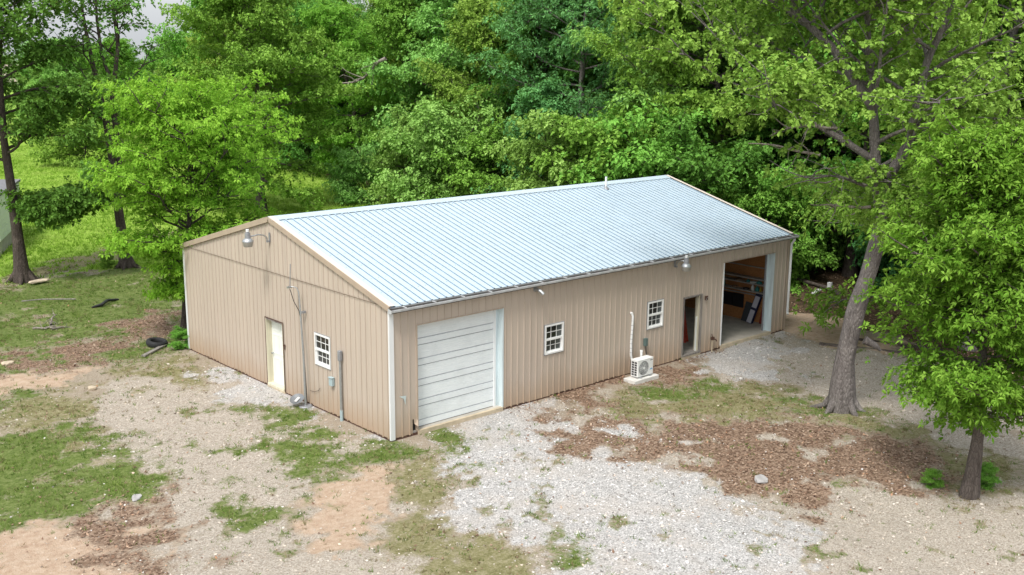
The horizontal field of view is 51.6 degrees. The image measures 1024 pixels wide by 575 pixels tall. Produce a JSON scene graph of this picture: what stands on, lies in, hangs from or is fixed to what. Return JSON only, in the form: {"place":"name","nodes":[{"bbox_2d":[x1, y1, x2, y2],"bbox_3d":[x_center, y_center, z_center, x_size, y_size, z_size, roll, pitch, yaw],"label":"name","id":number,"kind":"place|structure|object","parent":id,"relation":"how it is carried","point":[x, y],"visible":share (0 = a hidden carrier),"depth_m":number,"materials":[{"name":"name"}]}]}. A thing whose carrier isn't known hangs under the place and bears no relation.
{"place":"outdoors","nodes":[
{"label":"outdoors","id":0,"kind":"place"},
{"bbox_2d":[3,0,371,60],"label":"sky","id":1,"kind":"structure","parent":0,"point":[154,15],"materials":[{"name":"white"}]},
{"bbox_2d":[0,61,1023,574],"bbox_3d":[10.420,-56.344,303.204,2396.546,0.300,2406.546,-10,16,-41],"label":"ground","id":2,"kind":"structure","parent":0,"point":[34,553],"depth_m":24.39,"materials":[{"name":"gravel"}]},
{"bbox_2d":[1,49,18,119],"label":"oak tree","id":3,"kind":"object","parent":2,"relation":"on","point":[6,102],"visible":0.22,"depth_m":129.29,"materials":[{"name":"green plant"}]},
{"bbox_2d":[0,179,20,255],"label":"white house","id":4,"kind":"structure","parent":2,"relation":"on","point":[5,235],"depth_m":51.80,"materials":[{"name":"concrete"}]},
{"bbox_2d":[2,40,60,122],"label":"oak tree","id":5,"kind":"object","parent":2,"relation":"on","point":[24,69],"visible":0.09,"depth_m":139.72,"materials":[{"name":"green plant"}]},
{"bbox_2d":[6,59,65,128],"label":"hickory tree","id":6,"kind":"object","parent":2,"relation":"on","point":[23,80],"visible":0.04,"depth_m":124.77,"materials":[{"name":"plant"}]},
{"bbox_2d":[28,278,50,283],"bbox_3d":[-19.732,-0.268,44.133,0.367,0.122,0.976,9,15,35],"label":"log","id":7,"kind":"object","parent":2,"relation":"on","point":[38,281],"visible":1,"depth_m":44.04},
{"bbox_2d":[21,298,75,301],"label":"fallen branch","id":8,"kind":"object","parent":2,"relation":"on","point":[49,299],"visible":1,"depth_m":41.00,"materials":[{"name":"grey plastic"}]},
{"bbox_2d":[23,36,89,126],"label":"oak tree","id":9,"kind":"object","parent":2,"relation":"on","point":[61,69],"visible":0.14,"depth_m":116.66,"materials":[{"name":"green plant"}]},
{"bbox_2d":[0,0,126,285],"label":"oak tree","id":10,"kind":"object","parent":2,"relation":"on","point":[43,208],"visible":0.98,"depth_m":43.09,"materials":[{"name":"green plant"}]},
{"bbox_2d":[25,76,145,167],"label":"shrub","id":11,"kind":"object","parent":2,"relation":"on","point":[59,151],"visible":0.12,"depth_m":89.17,"materials":[{"name":"green plant"}]},
{"bbox_2d":[77,161,100,183],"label":"shrub","id":12,"kind":"object","parent":2,"relation":"on","point":[89,178],"visible":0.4,"depth_m":78.40,"materials":[{"name":"green plant"}]},
{"bbox_2d":[19,0,185,269],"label":"oak tree","id":13,"kind":"object","parent":2,"relation":"on","point":[123,7],"visible":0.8,"depth_m":45.31,"materials":[{"name":"green plant"}]},
{"bbox_2d":[91,298,118,307],"bbox_3d":[-15.554,0.571,40.573,0.320,0.167,1.501,4,13,14],"label":"black hose","id":14,"kind":"object","parent":2,"relation":"on","point":[103,303],"visible":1,"depth_m":40.26,"materials":[{"name":"plastic"}]},
{"bbox_2d":[97,252,116,268],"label":"weed","id":15,"kind":"object","parent":2,"relation":"on","point":[108,263],"visible":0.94,"depth_m":47.31,"materials":[{"name":"green plant"}]},
{"bbox_2d":[73,37,151,134],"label":"oak tree","id":16,"kind":"object","parent":2,"relation":"on","point":[127,57],"visible":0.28,"depth_m":112.94,"materials":[{"name":"green plant"}]},
{"bbox_2d":[119,47,138,69],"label":"oak tree","id":17,"kind":"object","parent":2,"relation":"on","point":[131,49],"visible":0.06,"depth_m":149.03,"materials":[{"name":"green plant"}]},
{"bbox_2d":[132,48,164,83],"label":"oak tree","id":18,"kind":"object","parent":2,"relation":"on","point":[150,57],"visible":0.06,"depth_m":141.47,"materials":[{"name":"green plant"}]},
{"bbox_2d":[141,344,166,356],"bbox_3d":[-11.530,2.019,34.132,0.140,0.070,1.361,3,13,12],"label":"rotten board","id":19,"kind":"object","parent":2,"relation":"on","point":[151,351],"visible":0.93,"depth_m":33.97,"materials":[{"name":"grey wood"}]},
{"bbox_2d":[124,35,186,115],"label":"oak tree","id":20,"kind":"object","parent":2,"relation":"on","point":[161,68],"visible":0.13,"depth_m":105.20,"materials":[{"name":"green plant"}]},
{"bbox_2d":[146,337,167,347],"bbox_3d":[-11.671,1.810,34.783,0.710,0.196,0.710,-3,18,-42],"label":"tyre","id":21,"kind":"object","parent":2,"relation":"on","point":[154,342],"visible":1,"depth_m":34.63,"materials":[{"name":"rubber"}]},
{"bbox_2d":[167,324,189,349],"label":"weed","id":22,"kind":"object","parent":2,"relation":"on","point":[180,334],"visible":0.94,"depth_m":34.30,"materials":[{"name":"green plant"}]},
{"bbox_2d":[161,30,205,77],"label":"oak tree","id":23,"kind":"object","parent":2,"relation":"on","point":[195,34],"visible":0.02,"depth_m":113.09,"materials":[{"name":"green plant"}]},
{"bbox_2d":[73,68,319,339],"bbox_3d":[-10.387,-2.597,34.965,7.463,9.175,7.507,-10,16,-41],"label":"walnut tree","id":24,"kind":"object","parent":2,"relation":"on","point":[197,128],"visible":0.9,"depth_m":33.71,"materials":[{"name":"green plant"}]},
{"bbox_2d":[0,141,399,284],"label":"lawn grass","id":25,"kind":"structure","parent":2,"relation":"on","point":[83,222],"depth_m":64.22,"materials":[{"name":"plant"}]},
{"bbox_2d":[141,0,273,98],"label":"oak tree","id":26,"kind":"object","parent":2,"relation":"on","point":[167,33],"visible":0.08,"depth_m":98.75,"materials":[{"name":"green plant"}]},
{"bbox_2d":[169,23,265,141],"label":"oak tree","id":27,"kind":"object","parent":2,"relation":"on","point":[196,58],"visible":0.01,"depth_m":94.35,"materials":[{"name":"green plant"}]},
{"bbox_2d":[168,1,303,146],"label":"oak tree","id":28,"kind":"object","parent":2,"relation":"on","point":[188,40],"visible":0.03,"depth_m":88.07,"materials":[{"name":"green plant"}]},
{"bbox_2d":[157,0,375,211],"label":"oak tree","id":29,"kind":"object","parent":2,"relation":"on","point":[265,16],"visible":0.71,"depth_m":62.62,"materials":[{"name":"green plant"}]},
{"bbox_2d":[268,138,297,168],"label":"shrub","id":30,"kind":"object","parent":2,"relation":"on","point":[283,145],"visible":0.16,"depth_m":89.50,"materials":[{"name":"green plant"}]},
{"bbox_2d":[290,393,303,403],"bbox_3d":[-5.862,3.031,28.842,0.365,0.191,0.388,-10,16,-41],"label":"fallen dish","id":31,"kind":"object","parent":2,"relation":"on","point":[296,398],"visible":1,"depth_m":28.88,"materials":[{"name":"metal"}]},
{"bbox_2d":[287,264,312,407],"bbox_3d":[-5.697,1.306,28.533,0.410,3.922,0.575,-10,16,-41],"label":"antenna mast","id":32,"kind":"object","parent":2,"relation":"on","point":[306,405],"visible":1,"depth_m":28.60,"materials":[{"name":"metal"}]},
{"bbox_2d":[297,146,319,166],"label":"shrub","id":33,"kind":"object","parent":2,"relation":"on","point":[306,151],"visible":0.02,"depth_m":91.35,"materials":[{"name":"green plant"}]},
{"bbox_2d":[249,0,382,165],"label":"oak tree","id":34,"kind":"object","parent":2,"relation":"on","point":[300,156],"visible":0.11,"depth_m":85.84,"materials":[{"name":"green plant"}]},
{"bbox_2d":[266,0,370,150],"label":"oak tree","id":35,"kind":"object","parent":2,"relation":"on","point":[304,2],"visible":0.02,"depth_m":92.18,"materials":[{"name":"green plant"}]},
{"bbox_2d":[277,0,370,150],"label":"oak tree","id":36,"kind":"object","parent":2,"relation":"on","point":[342,2],"visible":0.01,"depth_m":97.07,"materials":[{"name":"green plant"}]},
{"bbox_2d":[314,130,355,173],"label":"shrub","id":37,"kind":"object","parent":2,"relation":"on","point":[332,144],"visible":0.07,"depth_m":85.38,"materials":[{"name":"green plant"}]},
{"bbox_2d":[309,101,362,167],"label":"shrub","id":38,"kind":"object","parent":2,"relation":"on","point":[330,114],"depth_m":89.62,"materials":[{"name":"green plant"}]},
{"bbox_2d":[280,0,403,173],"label":"oak tree","id":39,"kind":"object","parent":2,"relation":"on","point":[333,21],"visible":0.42,"depth_m":80.27,"materials":[{"name":"green plant"}]},
{"bbox_2d":[317,145,379,204],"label":"shrub","id":40,"kind":"object","parent":2,"relation":"on","point":[348,190],"visible":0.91,"depth_m":67.25,"materials":[{"name":"green plant"}]},
{"bbox_2d":[316,103,385,162],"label":"shrub","id":41,"kind":"object","parent":2,"relation":"on","point":[347,131],"visible":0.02,"depth_m":85.68,"materials":[{"name":"green plant"}]},
{"bbox_2d":[341,0,367,103],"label":"hickory tree","id":42,"kind":"object","parent":2,"relation":"on","point":[357,5],"visible":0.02,"depth_m":113.90,"materials":[{"name":"plant"}]},
{"bbox_2d":[333,8,382,106],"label":"oak tree","id":43,"kind":"object","parent":2,"relation":"on","point":[358,14],"depth_m":100.75,"materials":[{"name":"green plant"}]},
{"bbox_2d":[358,0,379,21],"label":"oak tree","id":44,"kind":"object","parent":2,"relation":"on","point":[372,2],"visible":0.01,"depth_m":113.17,"materials":[{"name":"green plant"}]},
{"bbox_2d":[355,109,394,179],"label":"shrub","id":45,"kind":"object","parent":2,"relation":"on","point":[367,133],"visible":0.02,"depth_m":80.75,"materials":[{"name":"green plant"}]},
{"bbox_2d":[333,0,457,167],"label":"oak tree","id":46,"kind":"object","parent":2,"relation":"on","point":[393,35],"visible":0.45,"depth_m":74.57,"materials":[{"name":"green plant"}]},
{"bbox_2d":[344,0,450,117],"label":"oak tree","id":47,"kind":"object","parent":2,"relation":"on","point":[392,60],"visible":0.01,"depth_m":86.79,"materials":[{"name":"green plant"}]},
{"bbox_2d":[350,95,463,204],"bbox_3d":[-6.311,-7.977,65.462,8.564,7.761,7.636,-10,16,-41],"label":"shrub","id":48,"kind":"object","parent":2,"relation":"on","point":[392,159],"visible":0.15,"depth_m":64.84,"materials":[{"name":"green plant"}]},
{"bbox_2d":[368,91,516,202],"bbox_3d":[-3.664,-7.192,61.358,9.442,8.102,8.223,-2,12,-9],"label":"shrub","id":49,"kind":"object","parent":2,"relation":"on","point":[439,132],"visible":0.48,"depth_m":60.03,"materials":[{"name":"green plant"}]},
{"bbox_2d":[349,0,535,174],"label":"oak tree","id":50,"kind":"object","parent":2,"relation":"on","point":[445,54],"visible":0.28,"depth_m":71.06,"materials":[{"name":"green plant"}]},
{"bbox_2d":[340,57,386,88],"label":"dead limb","id":51,"kind":"object","parent":50,"relation":"attached to","point":[383,59],"visible":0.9,"depth_m":72.15,"materials":[{"name":"grey wood"}]},
{"bbox_2d":[411,0,535,180],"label":"oak tree","id":52,"kind":"object","parent":2,"relation":"on","point":[448,83],"visible":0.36,"depth_m":63.67,"materials":[{"name":"green plant"}]},
{"bbox_2d":[425,107,521,199],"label":"shrub","id":53,"kind":"object","parent":2,"relation":"on","point":[468,180],"visible":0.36,"depth_m":58.17,"materials":[{"name":"green plant"}]},
{"bbox_2d":[180,175,798,441],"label":"metal shop building","id":54,"kind":"structure","parent":2,"relation":"on","point":[426,316],"depth_m":30.19,"materials":[{"name":"beige paint"}]},
{"bbox_2d":[242,229,269,246],"bbox_3d":[-7.041,-1.392,29.110,0.824,0.492,0.313,-10,16,-41],"label":"yard light","id":55,"kind":"object","parent":54,"relation":"attached to","point":[247,240],"visible":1,"depth_m":28.88,"materials":[{"name":"grey metal"}]},
{"bbox_2d":[264,316,285,392],"bbox_3d":[-6.661,1.881,30.137,0.240,2.040,1.015,-10,16,-41],"label":"walk door","id":56,"kind":"structure","parent":54,"relation":"in","point":[274,330],"depth_m":30.34,"materials":[{"name":"white paint"}]},
{"bbox_2d":[314,331,330,369],"bbox_3d":[-5.012,1.684,28.129,0.085,0.908,0.796,-10,16,-41],"label":"window","id":57,"kind":"structure","parent":54,"relation":"in","point":[322,347],"depth_m":28.17,"materials":[{"name":"white plastic"}]},
{"bbox_2d":[337,350,343,420],"bbox_3d":[-4.461,2.584,27.571,0.095,1.950,0.120,-10,16,-41],"label":"conduit riser","id":58,"kind":"object","parent":54,"relation":"attached to","point":[339,356],"visible":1,"depth_m":27.51,"materials":[{"name":"metal"}]},
{"bbox_2d":[415,307,503,430],"bbox_3d":[-1.382,2.057,27.498,2.900,2.765,0.245,-10,16,-41],"label":"overhead door","id":59,"kind":"structure","parent":54,"relation":"in","point":[460,359],"depth_m":27.61,"materials":[{"name":"metal"}]},
{"bbox_2d":[544,321,563,355],"bbox_3d":[1.162,1.418,29.585,0.766,0.878,0.085,-10,16,-41],"label":"window","id":60,"kind":"structure","parent":54,"relation":"in","point":[554,332],"depth_m":29.60,"materials":[{"name":"white plastic"}]},
{"bbox_2d":[630,312,633,358],"bbox_3d":[3.637,1.556,31.757,0.234,1.679,0.098,1,12,4],"label":"line set cover","id":61,"kind":"object","parent":54,"relation":"attached to","point":[632,325],"visible":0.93,"depth_m":31.70,"materials":[{"name":"white paint"}]},
{"bbox_2d":[646,298,663,329],"bbox_3d":[4.372,0.816,32.413,0.766,0.878,0.085,-10,16,-41],"label":"window","id":62,"kind":"structure","parent":54,"relation":"in","point":[655,309],"depth_m":32.43,"materials":[{"name":"white plastic"}]},
{"bbox_2d":[674,255,690,271],"bbox_3d":[5.223,-0.766,32.391,0.316,0.492,0.602,-10,16,-41],"label":"yard light","id":63,"kind":"object","parent":54,"relation":"attached to","point":[685,266],"visible":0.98,"depth_m":32.22,"materials":[{"name":"grey metal"}]},
{"bbox_2d":[683,313,687,342],"bbox_3d":[5.782,1.247,35.476,0.208,1.072,0.795,-1,12,-5],"label":"red jack stand","id":64,"kind":"object","parent":54,"relation":"on","point":[685,337],"visible":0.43,"depth_m":35.44,"materials":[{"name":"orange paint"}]},
{"bbox_2d":[723,291,743,307],"bbox_3d":[8.076,0.418,38.683,0.030,0.500,0.940,-10,16,-41],"label":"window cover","id":65,"kind":"object","parent":54,"relation":"attached to","point":[734,299],"depth_m":38.64,"materials":[{"name":"black plastic"}]},
{"bbox_2d":[724,262,764,296],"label":"wall shelves","id":66,"kind":"object","parent":54,"relation":"attached to","point":[743,281],"depth_m":38.03,"materials":[{"name":"wood"}]},
{"bbox_2d":[741,301,751,321],"bbox_3d":[8.490,0.878,38.134,0.209,0.718,0.399,-10,16,-41],"label":"grey board","id":67,"kind":"object","parent":54,"relation":"on","point":[748,305],"visible":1,"depth_m":38.16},
{"bbox_2d":[720,252,775,345],"bbox_3d":[7.849,0.329,35.660,2.865,2.805,0.290,-10,16,-41],"label":"open overhead door","id":68,"kind":"structure","parent":54,"relation":"in","point":[770,257],"depth_m":36.50,"materials":[{"name":"white paint"}]},
{"bbox_2d":[746,293,762,323],"bbox_3d":[8.676,0.721,37.829,0.570,1.187,0.254,-1,12,-8],"label":"tall carton","id":69,"kind":"object","parent":54,"relation":"on","point":[754,308],"visible":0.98,"depth_m":37.78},
{"bbox_2d":[0,255,1023,574],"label":"grass tufts","id":70,"kind":"object","parent":2,"relation":"on","point":[134,357],"visible":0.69,"depth_m":26.59,"materials":[{"name":"plant"}]},
{"bbox_2d":[0,325,1023,574],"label":"gravel stones","id":71,"kind":"object","parent":2,"relation":"on","point":[570,483],"visible":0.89,"depth_m":23.16,"materials":[{"name":"gravel"}]},
{"bbox_2d":[0,267,1023,574],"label":"leaf litter","id":72,"kind":"object","parent":2,"relation":"on","point":[544,435],"visible":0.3,"depth_m":26.05,"materials":[{"name":"plant"}]},
{"bbox_2d":[443,0,597,122],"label":"oak tree","id":73,"kind":"object","parent":2,"relation":"on","point":[470,66],"visible":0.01,"depth_m":68.88,"materials":[{"name":"green plant"}]},
{"bbox_2d":[470,73,580,194],"bbox_3d":[1.262,-6.834,56.689,6.240,9.132,6.916,8,14,30],"label":"young tree","id":74,"kind":"object","parent":2,"relation":"on","point":[543,95],"visible":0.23,"depth_m":55.46,"materials":[{"name":"green plant"}]},
{"bbox_2d":[461,0,613,132],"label":"hickory tree","id":75,"kind":"object","parent":2,"relation":"on","point":[568,75],"visible":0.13,"depth_m":62.88,"materials":[{"name":"plant"}]},
{"bbox_2d":[483,108,627,190],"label":"shrub","id":76,"kind":"object","parent":2,"relation":"on","point":[526,148],"visible":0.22,"depth_m":49.80,"materials":[{"name":"green plant"}]},
{"bbox_2d":[461,0,652,166],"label":"hickory tree","id":77,"kind":"object","parent":2,"relation":"on","point":[585,9],"visible":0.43,"depth_m":59.35,"materials":[{"name":"green plant"}]},
{"bbox_2d":[514,2,623,148],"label":"oak tree","id":78,"kind":"object","parent":2,"relation":"on","point":[574,87],"visible":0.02,"depth_m":65.08,"materials":[{"name":"green plant"}]},
{"bbox_2d":[520,68,714,184],"bbox_3d":[5.020,-5.325,49.506,9.545,9.701,10.705,0,12,-1],"label":"shrub","id":79,"kind":"object","parent":2,"relation":"on","point":[594,135],"visible":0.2,"depth_m":47.16,"materials":[{"name":"green plant"}]},
{"bbox_2d":[564,1,688,106],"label":"oak tree","id":80,"kind":"object","parent":2,"relation":"on","point":[614,46],"visible":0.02,"depth_m":63.05,"materials":[{"name":"green plant"}]},
{"bbox_2d":[624,373,658,384],"bbox_3d":[3.853,2.712,31.535,1.070,0.135,0.460,-10,16,-41],"label":"concrete pad","id":81,"kind":"object","parent":2,"relation":"on","point":[635,380],"visible":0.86,"depth_m":31.31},
{"bbox_2d":[631,350,652,378],"bbox_3d":[3.851,2.279,31.516,0.712,0.720,0.415,-10,16,-41],"label":"air conditioner","id":82,"kind":"object","parent":81,"relation":"on","point":[641,365],"visible":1,"depth_m":31.36,"materials":[{"name":"white metal"}]},
{"bbox_2d":[558,100,741,197],"bbox_3d":[6.144,-4.418,48.152,8.566,8.440,9.836,8,14,31],"label":"shrub","id":83,"kind":"object","parent":2,"relation":"on","point":[642,165],"visible":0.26,"depth_m":45.39,"materials":[{"name":"green plant"}]},
{"bbox_2d":[584,0,736,131],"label":"hickory tree","id":84,"kind":"object","parent":2,"relation":"on","point":[623,44],"visible":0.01,"depth_m":59.12,"materials":[{"name":"plant"}]},
{"bbox_2d":[564,0,785,180],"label":"hickory tree","id":85,"kind":"object","parent":2,"relation":"on","point":[649,89],"visible":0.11,"depth_m":51.48,"materials":[{"name":"plant"}]},
{"bbox_2d":[583,0,828,194],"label":"oak tree","id":86,"kind":"object","parent":2,"relation":"on","point":[674,67],"visible":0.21,"depth_m":48.10,"materials":[{"name":"green plant"}]},
{"bbox_2d":[648,96,779,214],"bbox_3d":[7.783,-3.956,45.630,8.399,8.537,9.420,5,13,19],"label":"shrub","id":87,"kind":"object","parent":2,"relation":"on","point":[731,160],"visible":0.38,"depth_m":44.13,"materials":[{"name":"green plant"}]},
{"bbox_2d":[644,1,840,157],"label":"oak tree","id":88,"kind":"object","parent":2,"relation":"on","point":[721,85],"depth_m":51.71,"materials":[{"name":"green plant"}]},
{"bbox_2d":[755,474,767,483],"bbox_3d":[5.679,4.359,24.095,0.302,0.115,0.503,3,13,13],"label":"stone","id":89,"kind":"object","parent":2,"relation":"on","point":[761,478],"visible":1,"depth_m":23.97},
{"bbox_2d":[715,160,850,295],"bbox_3d":[11.080,-2.475,44.410,6.423,5.821,5.727,3,13,12],"label":"shrub","id":90,"kind":"object","parent":2,"relation":"on","point":[807,253],"visible":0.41,"depth_m":43.98,"materials":[{"name":"green plant"}]},
{"bbox_2d":[736,150,846,273],"bbox_3d":[12.406,-3.403,48.784,7.166,6.149,6.241,-2,13,-11],"label":"shrub","id":91,"kind":"object","parent":2,"relation":"on","point":[806,163],"visible":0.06,"depth_m":47.24,"materials":[{"name":"green plant"}]},
{"bbox_2d":[597,0,1023,415],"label":"oak tree","id":92,"kind":"object","parent":2,"relation":"on","point":[800,84],"visible":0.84,"depth_m":26.43,"materials":[{"name":"green plant"}]},
{"bbox_2d":[681,0,945,241],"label":"oak tree","id":93,"kind":"object","parent":2,"relation":"on","point":[782,141],"visible":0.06,"depth_m":48.61,"materials":[{"name":"green plant"}]},
{"bbox_2d":[794,277,840,294],"bbox_3d":[12.313,-0.180,44.605,0.632,0.220,4.662,-6,14,-29],"label":"log","id":94,"kind":"object","parent":2,"relation":"on","point":[822,286],"visible":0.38,"depth_m":44.23,"materials":[{"name":"brown wood"}]},
{"bbox_2d":[808,195,845,270],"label":"shrub","id":95,"kind":"object","parent":2,"relation":"on","point":[841,261],"visible":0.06,"depth_m":48.19,"materials":[{"name":"green plant"}]},
{"bbox_2d":[823,127,862,263],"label":"shrub","id":96,"kind":"object","parent":2,"relation":"on","point":[832,237],"visible":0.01,"depth_m":48.84,"materials":[{"name":"green plant"}]},
{"bbox_2d":[720,0,999,277],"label":"oak tree","id":97,"kind":"object","parent":2,"relation":"on","point":[846,270],"visible":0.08,"depth_m":44.21,"materials":[{"name":"green plant"}]},
{"bbox_2d":[819,342,902,353],"bbox_3d":[11.559,2.021,34.961,2.731,0.100,0.120,6,13,24],"label":"edging timber","id":98,"kind":"object","parent":2,"relation":"on","point":[835,345],"visible":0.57,"depth_m":34.96,"materials":[{"name":"brown wood"}]},
{"bbox_2d":[818,153,908,271],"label":"shrub","id":99,"kind":"object","parent":2,"relation":"on","point":[840,246],"visible":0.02,"depth_m":47.51,"materials":[{"name":"green plant"}]},
{"bbox_2d":[760,19,1010,160],"bbox_3d":[19.815,-9.489,50.623,12.925,16.972,14.193,-10,16,-39],"label":"oak tree","id":100,"kind":"object","parent":2,"relation":"on","point":[809,146],"visible":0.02,"depth_m":50.31,"materials":[{"name":"green plant"}]},
{"bbox_2d":[847,168,946,288],"bbox_3d":[16.975,-2.183,43.968,5.949,5.861,6.830,6,14,25],"label":"shrub","id":101,"kind":"object","parent":2,"relation":"on","point":[884,261],"visible":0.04,"depth_m":44.35,"materials":[{"name":"green plant"}]},
{"bbox_2d":[772,0,1023,351],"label":"hickory tree","id":102,"kind":"object","parent":2,"relation":"on","point":[1014,35],"visible":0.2,"depth_m":34.88,"materials":[{"name":"plant"}]},
{"bbox_2d":[859,338,948,350],"bbox_3d":[12.863,1.910,35.519,3.353,0.080,0.100,8,14,30],"label":"edging timber","id":103,"kind":"object","parent":2,"relation":"on","point":[899,344],"visible":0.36,"depth_m":35.39,"materials":[{"name":"brown wood"}]},
{"bbox_2d":[820,1,1023,253],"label":"oak tree","id":104,"kind":"object","parent":2,"relation":"on","point":[882,160],"visible":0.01,"depth_m":41.93,"materials":[{"name":"green plant"}]},
{"bbox_2d":[842,104,1023,499],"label":"hickory tree","id":105,"kind":"object","parent":2,"relation":"on","point":[982,167],"visible":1,"depth_m":21.73,"materials":[{"name":"green plant"}]},
{"bbox_2d":[920,468,945,489],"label":"weed","id":106,"kind":"object","parent":2,"relation":"on","point":[930,475],"visible":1,"depth_m":23.75,"materials":[{"name":"green plant"}]},
{"bbox_2d":[914,0,1023,251],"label":"oak tree","id":107,"kind":"object","parent":2,"relation":"on","point":[1015,57],"visible":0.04,"depth_m":35.79,"materials":[{"name":"green plant"}]},
{"bbox_2d":[981,461,1004,490],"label":"weed","id":108,"kind":"object","parent":2,"relation":"on","point":[987,468],"visible":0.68,"depth_m":23.62,"materials":[{"name":"green plant"}]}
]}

